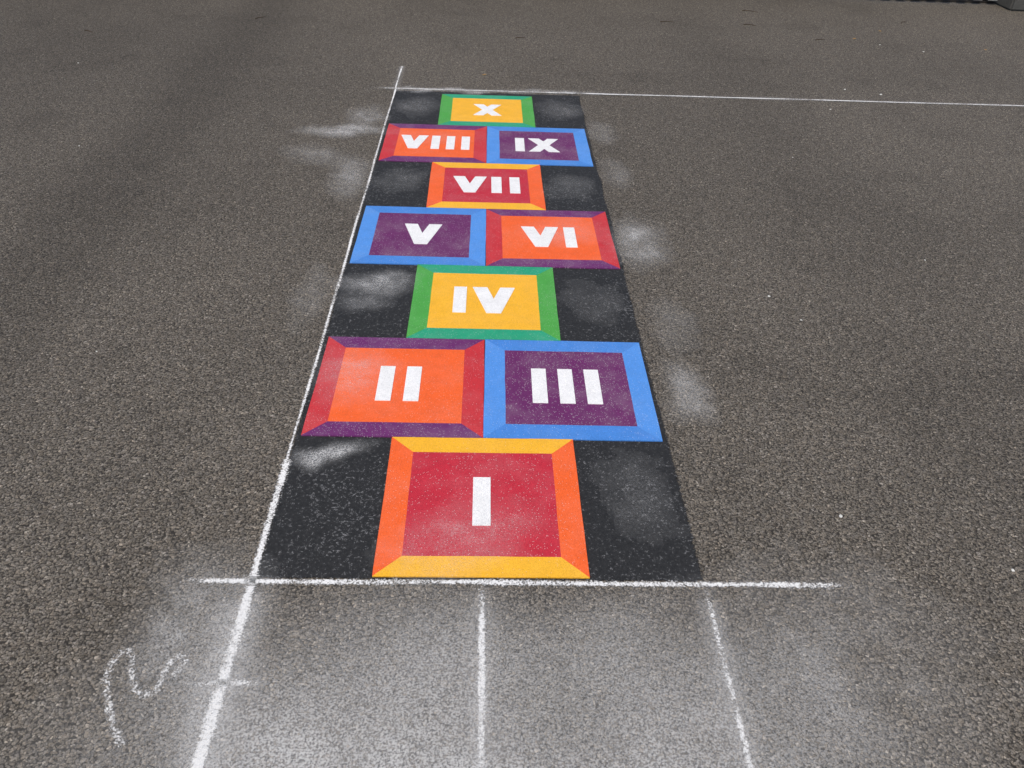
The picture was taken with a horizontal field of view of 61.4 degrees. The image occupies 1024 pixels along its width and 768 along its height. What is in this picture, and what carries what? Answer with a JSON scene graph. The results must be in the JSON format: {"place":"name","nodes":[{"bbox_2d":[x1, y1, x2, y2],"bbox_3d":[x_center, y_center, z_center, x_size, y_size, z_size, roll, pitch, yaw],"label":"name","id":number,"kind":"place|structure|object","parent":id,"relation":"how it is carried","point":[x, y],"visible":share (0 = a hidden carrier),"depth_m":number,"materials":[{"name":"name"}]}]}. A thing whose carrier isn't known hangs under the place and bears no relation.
{"place":"outdoors","nodes":[
{"label":"outdoors","id":0,"kind":"place"},
{"bbox_2d":[256,90,702,581],"bbox_3d":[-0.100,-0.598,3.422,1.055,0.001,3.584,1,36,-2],"label":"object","id":1,"kind":"structure","parent":0,"point":[328,511],"depth_m":2.31,"materials":[{"name":"paint"}]},
{"bbox_2d":[0,0,1023,767],"bbox_3d":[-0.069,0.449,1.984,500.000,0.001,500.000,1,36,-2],"label":"ground","id":2,"kind":"structure","parent":0,"point":[182,186],"depth_m":2.63,"materials":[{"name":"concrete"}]},
{"bbox_2d":[251,449,472,767],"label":"chalk dust","id":3,"kind":"object","parent":2,"relation":"on","point":[403,746],"visible":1,"depth_m":1.61,"materials":[{"name":"white"}]},
{"bbox_2d":[301,336,484,437],"bbox_3d":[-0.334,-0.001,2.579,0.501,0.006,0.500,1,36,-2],"label":"hopscotch square","id":4,"kind":"structure","parent":2,"relation":"on","point":[393,387],"depth_m":2.55,"materials":[{"name":"orange paint"}]},
{"bbox_2d":[350,206,485,265],"bbox_3d":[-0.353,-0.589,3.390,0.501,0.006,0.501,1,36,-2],"label":"hopscotch square","id":5,"kind":"structure","parent":2,"relation":"on","point":[395,235],"depth_m":3.37,"materials":[{"name":"purple paint"}]},
{"bbox_2d":[379,123,486,162],"bbox_3d":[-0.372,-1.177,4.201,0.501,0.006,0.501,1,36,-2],"label":"hopscotch square","id":6,"kind":"structure","parent":2,"relation":"on","point":[431,143],"depth_m":4.18,"materials":[{"name":"orange paint"}]},
{"bbox_2d":[372,437,589,578],"bbox_3d":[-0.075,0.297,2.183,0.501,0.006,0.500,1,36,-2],"label":"hopscotch square","id":7,"kind":"structure","parent":2,"relation":"on","point":[480,508],"depth_m":2.15,"materials":[{"name":"red paint"}]},
{"bbox_2d":[406,264,560,340],"bbox_3d":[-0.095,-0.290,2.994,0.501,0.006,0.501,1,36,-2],"label":"hopscotch square","id":8,"kind":"structure","parent":2,"relation":"on","point":[482,302],"depth_m":2.97,"materials":[{"name":"yellow paint"}]},
{"bbox_2d":[426,162,545,209],"bbox_3d":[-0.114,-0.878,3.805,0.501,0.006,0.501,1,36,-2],"label":"hopscotch square","id":9,"kind":"structure","parent":2,"relation":"on","point":[486,186],"depth_m":3.79,"materials":[{"name":"red paint"}]},
{"bbox_2d":[438,94,535,127],"bbox_3d":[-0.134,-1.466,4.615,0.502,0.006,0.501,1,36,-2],"label":"hopscotch square","id":10,"kind":"structure","parent":2,"relation":"on","point":[486,110],"depth_m":4.60,"materials":[{"name":"yellow paint"}]},
{"bbox_2d":[486,126,592,166],"bbox_3d":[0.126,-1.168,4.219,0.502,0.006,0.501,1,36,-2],"label":"hopscotch square","id":11,"kind":"structure","parent":2,"relation":"on","point":[543,146],"depth_m":4.20,"materials":[{"name":"purple paint"}]},
{"bbox_2d":[486,209,619,268],"bbox_3d":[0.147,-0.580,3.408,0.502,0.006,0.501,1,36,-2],"label":"hopscotch square","id":12,"kind":"structure","parent":2,"relation":"on","point":[553,239],"depth_m":3.39,"materials":[{"name":"orange paint"}]},
{"bbox_2d":[101,68,1023,767],"bbox_3d":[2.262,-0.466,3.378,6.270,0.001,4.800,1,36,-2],"label":"chalk lines","id":13,"kind":"object","parent":2,"relation":"on","point":[197,760],"visible":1,"depth_m":1.94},
{"bbox_2d":[483,339,662,441],"bbox_3d":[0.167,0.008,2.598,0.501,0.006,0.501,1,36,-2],"label":"hopscotch square","id":14,"kind":"structure","parent":2,"relation":"on","point":[575,390],"depth_m":2.57,"materials":[{"name":"purple paint"}]},
{"bbox_2d":[923,0,993,2],"bbox_3d":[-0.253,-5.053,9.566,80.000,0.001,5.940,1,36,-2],"label":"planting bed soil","id":15,"kind":"structure","parent":2,"relation":"on","point":[984,1],"depth_m":7.33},
{"bbox_2d":[992,0,1023,10],"bbox_3d":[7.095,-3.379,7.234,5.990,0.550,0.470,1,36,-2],"label":"concrete wall block","id":16,"kind":"structure","parent":2,"relation":"on","point":[1014,5],"depth_m":7.09,"materials":[{"name":"grey concrete"}]}
]}

